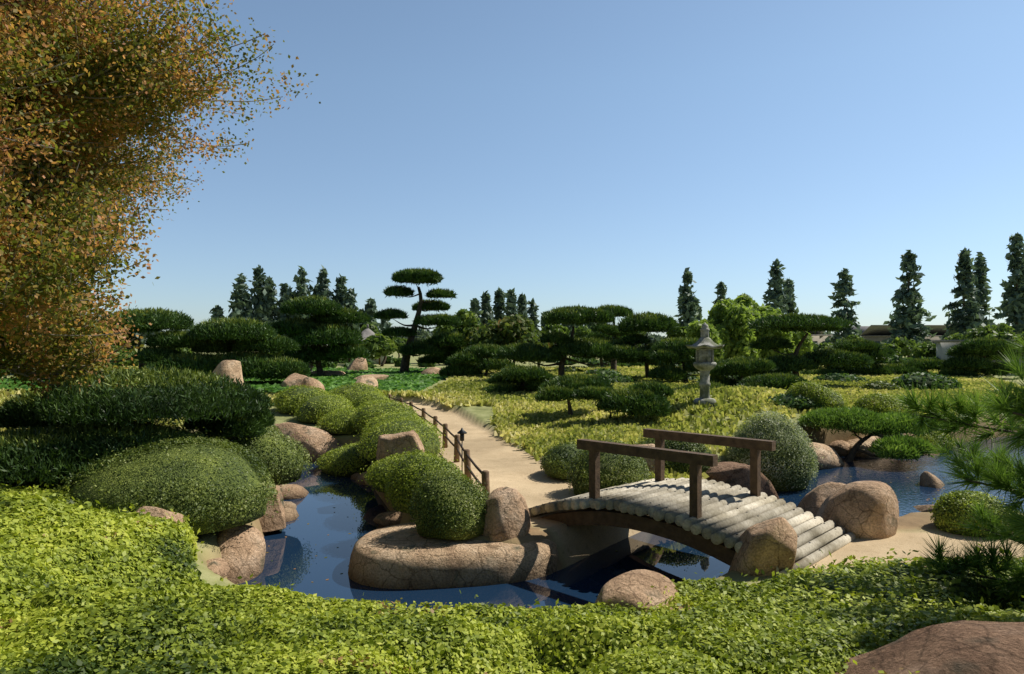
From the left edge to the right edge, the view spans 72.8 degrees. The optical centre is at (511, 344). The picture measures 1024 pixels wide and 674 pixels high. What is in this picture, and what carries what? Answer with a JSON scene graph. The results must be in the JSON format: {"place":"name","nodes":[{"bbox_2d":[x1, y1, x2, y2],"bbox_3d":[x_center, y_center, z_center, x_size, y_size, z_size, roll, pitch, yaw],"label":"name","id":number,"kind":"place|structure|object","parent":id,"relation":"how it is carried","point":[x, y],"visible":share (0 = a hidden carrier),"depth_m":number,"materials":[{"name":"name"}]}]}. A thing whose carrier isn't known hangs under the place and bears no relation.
{"place":"outdoors","nodes":[
{"label":"outdoors","id":0,"kind":"place"},
{"bbox_2d":[0,345,1023,588],"bbox_3d":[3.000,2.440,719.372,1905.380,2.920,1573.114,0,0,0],"label":"ground","id":1,"kind":"structure","parent":0,"point":[504,463],"depth_m":12.55,"materials":[{"name":"beige sand"}]},
{"bbox_2d":[16,356,118,378],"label":"pine","id":2,"kind":"object","parent":1,"relation":"on","point":[113,363],"visible":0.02,"depth_m":40.25,"materials":[{"name":"green plant"}]},
{"bbox_2d":[1,418,220,490],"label":"mound shrub","id":3,"kind":"object","parent":1,"relation":"on","point":[31,483],"visible":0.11,"depth_m":10.70,"materials":[{"name":"green plant"}]},
{"bbox_2d":[0,364,275,488],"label":"pine","id":4,"kind":"object","parent":1,"relation":"on","point":[199,400],"visible":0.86,"depth_m":10.78,"materials":[{"name":"green plant"}]},
{"bbox_2d":[68,307,216,375],"bbox_3d":[-18.670,0.089,36.374,8.636,4.284,5.003,0,0,6],"label":"pine","id":5,"kind":"object","parent":1,"relation":"on","point":[164,353],"visible":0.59,"depth_m":35.34,"materials":[{"name":"green plant"}]},
{"bbox_2d":[0,0,320,424],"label":"autumn tree","id":6,"kind":"object","parent":1,"relation":"on","point":[78,85],"visible":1,"depth_m":10.93,"materials":[{"name":"orange plant"}]},
{"bbox_2d":[136,506,184,526],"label":"rock","id":7,"kind":"object","parent":1,"relation":"on","point":[156,511],"visible":0.12,"depth_m":8.60,"materials":[{"name":"brown stone"}]},
{"bbox_2d":[37,427,289,535],"bbox_3d":[-5.057,1.899,10.141,3.650,1.262,3.245,0,0,0],"label":"mound shrub","id":8,"kind":"object","parent":1,"relation":"on","point":[211,486],"visible":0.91,"depth_m":9.51,"materials":[{"name":"green plant"}]},
{"bbox_2d":[0,367,447,392],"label":"ground cover","id":9,"kind":"object","parent":1,"relation":"on","point":[414,379],"visible":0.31,"depth_m":38.06,"materials":[{"name":"green plant"}]},
{"bbox_2d":[213,360,243,384],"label":"rock","id":10,"kind":"object","parent":1,"relation":"on","point":[232,368],"visible":0.23,"depth_m":28.00,"materials":[{"name":"brown stone"}]},
{"bbox_2d":[217,524,265,583],"bbox_3d":[-3.880,2.928,9.608,0.754,0.793,1.085,0,0,0],"label":"bank rock","id":11,"kind":"object","parent":1,"relation":"on","point":[242,550],"visible":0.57,"depth_m":9.55,"materials":[{"name":"brown stone"}]},
{"bbox_2d":[200,426,289,439],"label":"mound shrub","id":12,"kind":"object","parent":1,"relation":"on","point":[274,428],"visible":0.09,"depth_m":15.97,"materials":[{"name":"green plant"}]},
{"bbox_2d":[185,316,311,382],"bbox_3d":[-13.945,0.375,36.654,6.927,3.813,4.736,0,0,0],"label":"pine","id":13,"kind":"object","parent":1,"relation":"on","point":[221,337],"visible":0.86,"depth_m":35.56,"materials":[{"name":"green plant"}]},
{"bbox_2d":[215,427,316,484],"bbox_3d":[-5.020,2.038,13.222,2.595,1.110,2.659,0,0,-26],"label":"mound shrub","id":14,"kind":"object","parent":1,"relation":"on","point":[286,457],"visible":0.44,"depth_m":12.70,"materials":[{"name":"green plant"}]},
{"bbox_2d":[259,486,285,532],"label":"bank rock","id":15,"kind":"object","parent":1,"relation":"on","point":[276,521],"visible":0.5,"depth_m":11.73,"materials":[{"name":"brown stone"}]},
{"bbox_2d":[280,373,306,386],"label":"lawn rock","id":16,"kind":"object","parent":1,"relation":"on","point":[293,379],"visible":0.38,"depth_m":33.44,"materials":[{"name":"brown stone"}]},
{"bbox_2d":[209,265,381,345],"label":"conifers","id":17,"kind":"object","parent":1,"relation":"on","point":[265,308],"visible":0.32,"depth_m":115.84,"materials":[{"name":"green plant"}]},
{"bbox_2d":[273,384,334,413],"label":"path shrub","id":18,"kind":"object","parent":1,"relation":"on","point":[287,400],"visible":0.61,"depth_m":23.86,"materials":[{"name":"green plant"}]},
{"bbox_2d":[273,422,342,461],"bbox_3d":[-5.457,2.818,19.456,3.290,1.152,1.521,0,0,15],"label":"boulder","id":19,"kind":"object","parent":1,"relation":"on","point":[319,442],"visible":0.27,"depth_m":19.25,"materials":[{"name":"brown stone"}]},
{"bbox_2d":[308,361,313,373],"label":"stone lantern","id":20,"kind":"object","parent":1,"relation":"on","point":[311,366],"visible":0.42,"depth_m":46.92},
{"bbox_2d":[301,377,324,389],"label":"rock","id":21,"kind":"object","parent":1,"relation":"on","point":[308,381],"visible":0.23,"depth_m":29.18,"materials":[{"name":"beige stone"}]},
{"bbox_2d":[266,294,371,375],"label":"pine","id":22,"kind":"object","parent":1,"relation":"on","point":[323,326],"visible":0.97,"depth_m":43.74,"materials":[{"name":"green plant"}]},
{"bbox_2d":[292,392,353,422],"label":"path shrub","id":23,"kind":"object","parent":1,"relation":"on","point":[311,410],"visible":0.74,"depth_m":21.92,"materials":[{"name":"green plant"}]},
{"bbox_2d":[311,370,344,375],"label":"lawn rock","id":24,"kind":"object","parent":1,"relation":"on","point":[328,372],"visible":0.33,"depth_m":45.54,"materials":[{"name":"brown stone"}]},
{"bbox_2d":[316,405,361,433],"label":"path shrub","id":25,"kind":"object","parent":1,"relation":"on","point":[337,421],"visible":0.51,"depth_m":19.91,"materials":[{"name":"green plant"}]},
{"bbox_2d":[316,442,370,476],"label":"path shrub","id":26,"kind":"object","parent":1,"relation":"on","point":[344,460],"visible":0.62,"depth_m":16.99,"materials":[{"name":"green plant"}]},
{"bbox_2d":[328,382,384,402],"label":"path shrub","id":27,"kind":"object","parent":1,"relation":"on","point":[350,392],"visible":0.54,"depth_m":25.09,"materials":[{"name":"green plant"}]},
{"bbox_2d":[347,358,367,370],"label":"lawn rock","id":28,"kind":"object","parent":1,"relation":"on","point":[357,364],"visible":0.43,"depth_m":55.50,"materials":[{"name":"brown stone"}]},
{"bbox_2d":[348,324,385,364],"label":"teahouse","id":29,"kind":"structure","parent":1,"relation":"on","point":[367,331],"depth_m":74.53,"materials":[{"name":"white wood"}]},
{"bbox_2d":[356,375,377,387],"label":"lawn rock","id":30,"kind":"object","parent":1,"relation":"on","point":[368,379],"visible":0.31,"depth_m":32.95,"materials":[{"name":"beige stone"}]},
{"bbox_2d":[354,374,388,379],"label":"lawn rock","id":31,"kind":"object","parent":1,"relation":"on","point":[379,376],"visible":0.36,"depth_m":39.77,"materials":[{"name":"brown stone"}]},
{"bbox_2d":[357,399,385,407],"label":"path shrub","id":32,"kind":"object","parent":1,"relation":"on","point":[367,402],"visible":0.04,"depth_m":21.82,"materials":[{"name":"green plant"}]},
{"bbox_2d":[352,386,395,407],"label":"path shrub","id":33,"kind":"object","parent":1,"relation":"on","point":[368,396],"visible":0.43,"depth_m":23.46,"materials":[{"name":"green plant"}]},
{"bbox_2d":[345,396,418,431],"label":"path shrub","id":34,"kind":"object","parent":1,"relation":"on","point":[368,412],"visible":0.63,"depth_m":19.18,"materials":[{"name":"green plant"}]},
{"bbox_2d":[353,410,427,436],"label":"path shrub","id":35,"kind":"object","parent":1,"relation":"on","point":[387,416],"visible":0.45,"depth_m":17.08,"materials":[{"name":"green plant"}]},
{"bbox_2d":[350,413,445,463],"bbox_3d":[-2.447,2.024,15.631,2.176,1.057,3.232,0,0,0],"label":"path shrub","id":36,"kind":"object","parent":1,"relation":"on","point":[428,435],"visible":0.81,"depth_m":15.05,"materials":[{"name":"green plant"}]},
{"bbox_2d":[376,430,424,459],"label":"boulder","id":37,"kind":"object","parent":1,"relation":"on","point":[398,442],"visible":0.38,"depth_m":13.56,"materials":[{"name":"brown stone"}]},
{"bbox_2d":[358,447,454,492],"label":"path shrub","id":38,"kind":"object","parent":1,"relation":"on","point":[374,477],"visible":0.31,"depth_m":12.51,"materials":[{"name":"green plant"}]},
{"bbox_2d":[373,267,466,371],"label":"tall pine","id":39,"kind":"object","parent":1,"relation":"on","point":[432,345],"visible":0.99,"depth_m":51.04,"materials":[{"name":"green plant"}]},
{"bbox_2d":[380,443,466,513],"bbox_3d":[-1.387,2.162,11.336,1.593,1.071,1.539,0,0,0],"label":"island shrub","id":40,"kind":"object","parent":1,"relation":"on","point":[404,478],"visible":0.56,"depth_m":10.99,"materials":[{"name":"green plant"}]},
{"bbox_2d":[421,367,440,373],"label":"lawn rock","id":41,"kind":"object","parent":1,"relation":"on","point":[434,370],"visible":0.32,"depth_m":47.66,"materials":[{"name":"brown stone"}]},
{"bbox_2d":[388,394,489,494],"bbox_3d":[-2.234,2.330,19.006,0.778,0.847,15.680,0,0,-16],"label":"rope fence","id":42,"kind":"object","parent":1,"relation":"on","point":[467,460],"visible":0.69,"depth_m":15.84,"materials":[{"name":"brown wood"}]},
{"bbox_2d":[416,333,477,366],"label":"pine","id":43,"kind":"object","parent":1,"relation":"on","point":[437,359],"visible":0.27,"depth_m":53.86,"materials":[{"name":"green plant"}]},
{"bbox_2d":[406,460,489,539],"bbox_3d":[-0.842,2.200,10.035,1.404,1.027,1.347,0,0,0],"label":"island shrub","id":44,"kind":"object","parent":1,"relation":"on","point":[450,506],"visible":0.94,"depth_m":9.68,"materials":[{"name":"green plant"}]},
{"bbox_2d":[348,522,557,588],"bbox_3d":[-0.810,3.144,10.153,3.104,0.834,2.205,0,0,0],"label":"island stone","id":45,"kind":"object","parent":1,"relation":"on","point":[397,556],"visible":0.47,"depth_m":9.29,"materials":[{"name":"brown stone"}]},
{"bbox_2d":[457,428,466,471],"bbox_3d":[-1.050,2.243,14.600,0.210,0.975,0.210,0,0,0],"label":"path light","id":46,"kind":"object","parent":1,"relation":"on","point":[461,432],"visible":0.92,"depth_m":14.57,"materials":[{"name":"black metal"}]},
{"bbox_2d":[437,343,515,376],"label":"pine","id":47,"kind":"object","parent":1,"relation":"on","point":[477,353],"visible":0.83,"depth_m":41.62,"materials":[{"name":"green plant"}]},
{"bbox_2d":[379,287,604,337],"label":"conifers","id":48,"kind":"object","parent":1,"relation":"on","point":[509,308],"visible":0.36,"depth_m":171.31,"materials":[{"name":"green plant"}]},
{"bbox_2d":[481,487,530,541],"bbox_3d":[-0.134,2.509,10.003,0.744,0.855,0.816,0,0,42],"label":"boulder","id":49,"kind":"object","parent":1,"relation":"on","point":[507,516],"visible":0.62,"depth_m":9.78,"materials":[{"name":"brown stone"}]},
{"bbox_2d":[461,314,552,367],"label":"tree","id":50,"kind":"object","parent":1,"relation":"on","point":[512,329],"visible":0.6,"depth_m":45.10,"materials":[{"name":"green plant"}]},
{"bbox_2d":[3,308,1014,378],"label":"trees","id":51,"kind":"object","parent":1,"relation":"on","point":[377,345],"visible":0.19,"depth_m":70.01,"materials":[{"name":"green plant"}]},
{"bbox_2d":[0,480,1023,673],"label":"groundcover","id":52,"kind":"object","parent":1,"relation":"on","point":[84,589],"visible":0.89,"depth_m":4.49,"materials":[{"name":"green plant"}]},
{"bbox_2d":[0,365,1023,478],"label":"ground tufts","id":53,"kind":"object","parent":1,"relation":"on","point":[532,425],"visible":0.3,"depth_m":21.98,"materials":[{"name":"green plant"}]},
{"bbox_2d":[0,322,1023,378],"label":"trees","id":54,"kind":"object","parent":1,"relation":"on","point":[584,331],"visible":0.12,"depth_m":79.52,"materials":[{"name":"green plant"}]},
{"bbox_2d":[484,363,553,392],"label":"pine","id":55,"kind":"object","parent":1,"relation":"on","point":[512,375],"visible":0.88,"depth_m":29.38,"materials":[{"name":"green plant"}]},
{"bbox_2d":[206,431,849,577],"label":"rocks","id":56,"kind":"object","parent":1,"relation":"on","point":[220,567],"visible":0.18,"depth_m":13.00,"materials":[{"name":"brown stone"}]},
{"bbox_2d":[121,322,953,347],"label":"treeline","id":57,"kind":"object","parent":1,"relation":"on","point":[422,334],"depth_m":262.31,"materials":[{"name":"green plant"}]},
{"bbox_2d":[144,355,938,367],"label":"shrub band","id":58,"kind":"object","parent":1,"relation":"on","point":[396,362],"visible":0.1,"depth_m":68.91,"materials":[{"name":"green plant"}]},
{"bbox_2d":[538,441,580,478],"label":"path shrub","id":59,"kind":"object","parent":1,"relation":"on","point":[556,459],"visible":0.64,"depth_m":13.88,"materials":[{"name":"green plant"}]},
{"bbox_2d":[491,305,651,375],"bbox_3d":[3.314,0.058,37.666,8.720,4.442,4.527,0,0,-20],"label":"pine","id":60,"kind":"object","parent":1,"relation":"on","point":[562,348],"visible":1,"depth_m":36.71,"materials":[{"name":"green plant"}]},
{"bbox_2d":[533,372,615,414],"bbox_3d":[2.000,1.701,22.213,2.765,1.600,2.707,0,0,0],"label":"pine","id":61,"kind":"object","parent":1,"relation":"on","point":[562,388],"visible":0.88,"depth_m":21.79,"materials":[{"name":"green plant"}]},
{"bbox_2d":[576,331,625,366],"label":"pine","id":62,"kind":"object","parent":1,"relation":"on","point":[592,335],"visible":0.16,"depth_m":59.00,"materials":[{"name":"green plant"}]},
{"bbox_2d":[562,434,654,495],"bbox_3d":[1.834,2.151,12.583,1.866,1.118,1.848,0,0,0],"label":"path shrub","id":63,"kind":"object","parent":1,"relation":"on","point":[617,469],"visible":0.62,"depth_m":12.11,"materials":[{"name":"green plant"}]},
{"bbox_2d":[591,304,637,370],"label":"pine","id":64,"kind":"object","parent":1,"relation":"on","point":[619,311],"visible":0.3,"depth_m":51.47,"materials":[{"name":"green plant"}]},
{"bbox_2d":[572,379,674,421],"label":"shrub","id":65,"kind":"object","parent":1,"relation":"on","point":[645,398],"visible":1,"depth_m":19.71,"materials":[{"name":"green plant"}]},
{"bbox_2d":[594,569,677,611],"bbox_3d":[1.296,2.624,7.120,0.966,0.436,0.916,0,0,0],"label":"boulder","id":66,"kind":"object","parent":1,"relation":"on","point":[631,588],"visible":0.5,"depth_m":7.03,"materials":[{"name":"brown stone"}]},
{"bbox_2d":[635,444,654,472],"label":"boulder","id":67,"kind":"object","parent":1,"relation":"on","point":[650,463],"visible":0.09,"depth_m":13.59,"materials":[{"name":"beige stone"}]},
{"bbox_2d":[608,311,693,377],"bbox_3d":[7.752,0.172,40.019,5.283,4.274,4.393,0,0,-41],"label":"pine","id":68,"kind":"object","parent":1,"relation":"on","point":[647,322],"visible":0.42,"depth_m":38.88,"materials":[{"name":"green plant"}]},
{"bbox_2d":[632,430,718,472],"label":"path shrub","id":69,"kind":"object","parent":1,"relation":"on","point":[686,446],"visible":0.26,"depth_m":13.93,"materials":[{"name":"green plant"}]},
{"bbox_2d":[647,336,723,382],"bbox_3d":[9.086,0.904,36.197,4.390,2.775,3.902,0,0,0],"label":"pine","id":70,"kind":"object","parent":1,"relation":"on","point":[671,350],"visible":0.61,"depth_m":35.20,"materials":[{"name":"green plant"}]},
{"bbox_2d":[528,428,855,575],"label":"bridge","id":71,"kind":"structure","parent":1,"relation":"on","point":[712,518],"depth_m":9.70,"materials":[{"name":"dark wood"},{"name":"pale weathered wood logs"}]},
{"bbox_2d":[674,380,727,390],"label":"shrub","id":72,"kind":"object","parent":1,"relation":"on","point":[695,385],"visible":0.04,"depth_m":24.24,"materials":[{"name":"green plant"}]},
{"bbox_2d":[685,322,723,405],"bbox_3d":[6.000,0.602,21.600,1.317,2.589,1.274,0,0,0],"label":"stone lantern","id":73,"kind":"object","parent":1,"relation":"on","point":[704,346],"visible":0.98,"depth_m":21.44,"materials":[{"name":"grey stone"}]},
{"bbox_2d":[517,366,910,391],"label":"shrubs","id":74,"kind":"object","parent":1,"relation":"on","point":[877,385],"visible":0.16,"depth_m":30.20,"materials":[{"name":"green plant"}]},
{"bbox_2d":[697,356,777,386],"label":"pine","id":75,"kind":"object","parent":1,"relation":"on","point":[742,367],"visible":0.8,"depth_m":29.29,"materials":[{"name":"green plant"}]},
{"bbox_2d":[705,462,778,499],"bbox_3d":[4.468,3.043,14.332,1.892,1.365,1.983,0,0,-38],"label":"boulder","id":76,"kind":"object","parent":1,"relation":"on","point":[731,474],"visible":0.16,"depth_m":13.52,"materials":[{"name":"brown stone"}]},
{"bbox_2d":[686,293,813,360],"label":"bamboo tree","id":77,"kind":"object","parent":1,"relation":"on","point":[726,321],"visible":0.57,"depth_m":60.47,"materials":[{"name":"green plant"}]},
{"bbox_2d":[728,517,796,576],"bbox_3d":[3.064,2.487,8.483,0.821,0.851,0.885,0,0,0],"label":"boulder","id":78,"kind":"object","parent":1,"relation":"on","point":[767,545],"visible":0.66,"depth_m":8.09,"materials":[{"name":"brown stone"}]},
{"bbox_2d":[718,404,823,491],"bbox_3d":[5.858,2.269,15.773,2.340,1.902,2.134,0,0,0],"label":"shrub","id":79,"kind":"object","parent":1,"relation":"on","point":[788,464],"visible":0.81,"depth_m":15.18,"materials":[{"name":"green plant"}]},
{"bbox_2d":[736,371,807,389],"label":"pine","id":80,"kind":"object","parent":1,"relation":"on","point":[782,380],"visible":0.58,"depth_m":25.27,"materials":[{"name":"green plant"}]},
{"bbox_2d":[584,368,964,408],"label":"dark shrubs","id":81,"kind":"object","parent":1,"relation":"on","point":[919,379],"visible":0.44,"depth_m":30.59,"materials":[{"name":"green plant"}]},
{"bbox_2d":[747,311,874,375],"bbox_3d":[13.425,0.358,31.887,6.460,3.725,3.792,0,0,-23],"label":"pine","id":82,"kind":"object","parent":1,"relation":"on","point":[794,362],"visible":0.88,"depth_m":31.22,"materials":[{"name":"green plant"}]},
{"bbox_2d":[785,377,847,409],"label":"yellow shrub","id":83,"kind":"object","parent":1,"relation":"on","point":[827,397],"visible":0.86,"depth_m":21.02,"materials":[{"name":"green plant"}]},
{"bbox_2d":[808,331,832,342],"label":"building","id":84,"kind":"structure","parent":1,"relation":"on","point":[819,337],"depth_m":146.28,"materials":[{"name":"beige paint"}]},
{"bbox_2d":[799,349,896,374],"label":"pine","id":85,"kind":"object","parent":1,"relation":"on","point":[885,369],"visible":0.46,"depth_m":44.62,"materials":[{"name":"green plant"}]},
{"bbox_2d":[673,232,1023,357],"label":"conifers","id":86,"kind":"object","parent":1,"relation":"on","point":[973,287],"visible":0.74,"depth_m":98.83,"materials":[{"name":"green plant"}]},
{"bbox_2d":[815,481,898,538],"bbox_3d":[5.020,2.485,10.259,1.149,0.980,1.360,0,0,0],"label":"boulder","id":87,"kind":"object","parent":1,"relation":"on","point":[864,509],"visible":0.56,"depth_m":9.78,"materials":[{"name":"brown stone"}]},
{"bbox_2d":[846,436,881,457],"bbox_3d":[10.673,3.004,20.404,2.499,0.592,1.179,0,0,-44],"label":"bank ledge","id":88,"kind":"object","parent":1,"relation":"on","point":[864,446],"visible":0.25,"depth_m":19.83,"materials":[{"name":"brown stone"}]},
{"bbox_2d":[797,405,958,463],"bbox_3d":[10.090,2.852,18.881,4.163,2.382,2.878,0,0,0],"label":"pine","id":89,"kind":"object","parent":1,"relation":"on","point":[894,443],"visible":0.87,"depth_m":18.64,"materials":[{"name":"green plant"}]},
{"bbox_2d":[825,338,944,374],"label":"pine","id":90,"kind":"object","parent":1,"relation":"on","point":[921,365],"visible":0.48,"depth_m":45.31,"materials":[{"name":"green plant"}]},
{"bbox_2d":[852,391,921,416],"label":"yellow shrub","id":91,"kind":"object","parent":1,"relation":"on","point":[877,402],"visible":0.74,"depth_m":21.19,"materials":[{"name":"green plant"}]},
{"bbox_2d":[851,325,951,343],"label":"building","id":92,"kind":"structure","parent":1,"relation":"on","point":[877,333],"depth_m":161.20,"materials":[{"name":"grey"}]},
{"bbox_2d":[834,620,1023,673],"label":"boulder","id":93,"kind":"object","parent":1,"relation":"on","point":[971,647],"visible":0.96,"depth_m":3.33,"materials":[{"name":"brown stone"}]},
{"bbox_2d":[915,431,957,449],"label":"yellow shrub","id":94,"kind":"object","parent":1,"relation":"on","point":[943,442],"visible":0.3,"depth_m":20.88,"materials":[{"name":"green plant"}]},
{"bbox_2d":[886,335,1023,606],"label":"pine","id":95,"kind":"object","parent":1,"relation":"on","point":[999,470],"visible":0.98,"depth_m":5.40,"materials":[{"name":"green plant"}]},
{"bbox_2d":[928,486,1019,537],"bbox_3d":[6.695,2.387,10.070,1.222,0.658,1.125,0,0,0],"label":"shrub","id":96,"kind":"object","parent":1,"relation":"on","point":[946,508],"visible":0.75,"depth_m":9.92,"materials":[{"name":"green plant"}]},
{"bbox_2d":[932,339,1020,363],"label":"building","id":97,"kind":"structure","parent":1,"relation":"on","point":[941,347],"depth_m":64.44,"materials":[{"name":"paint"}]},
{"bbox_2d":[937,336,1022,376],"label":"shrub","id":98,"kind":"object","parent":1,"relation":"on","point":[969,357],"visible":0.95,"depth_m":43.40,"materials":[{"name":"green plant"}]},
{"bbox_2d":[79,0,1023,338],"label":"sky","id":99,"kind":"structure","parent":0,"point":[594,153],"materials":[{"name":"blue"}]},
{"bbox_2d":[237,435,1023,610],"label":"pond water","id":100,"kind":"structure","parent":0,"point":[355,512],"depth_m":10.71,"materials":[{"name":"blue liquid"}]},
{"bbox_2d":[258,471,1001,607],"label":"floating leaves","id":101,"kind":"object","parent":100,"relation":"on","point":[530,607],"visible":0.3,"depth_m":10.70,"materials":[{"name":"plant"}]},
{"bbox_2d":[797,482,845,516],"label":"boulder","id":102,"kind":"object","parent":100,"relation":"in","point":[813,500],"visible":0.22,"depth_m":12.47,"materials":[{"name":"brown stone"}]},
{"bbox_2d":[806,442,843,469],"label":"boulder","id":103,"kind":"object","parent":100,"relation":"in","point":[831,459],"visible":0.43,"depth_m":17.90,"materials":[{"name":"beige stone"}]},
{"bbox_2d":[913,504,933,511],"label":"rock","id":104,"kind":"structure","parent":100,"relation":"in","point":[922,508],"depth_m":13.30,"materials":[{"name":"brown stone"}]},
{"bbox_2d":[920,471,944,487],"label":"rock","id":105,"kind":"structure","parent":100,"relation":"in","point":[928,479],"depth_m":15.63,"materials":[{"name":"brown stone"}]}
]}

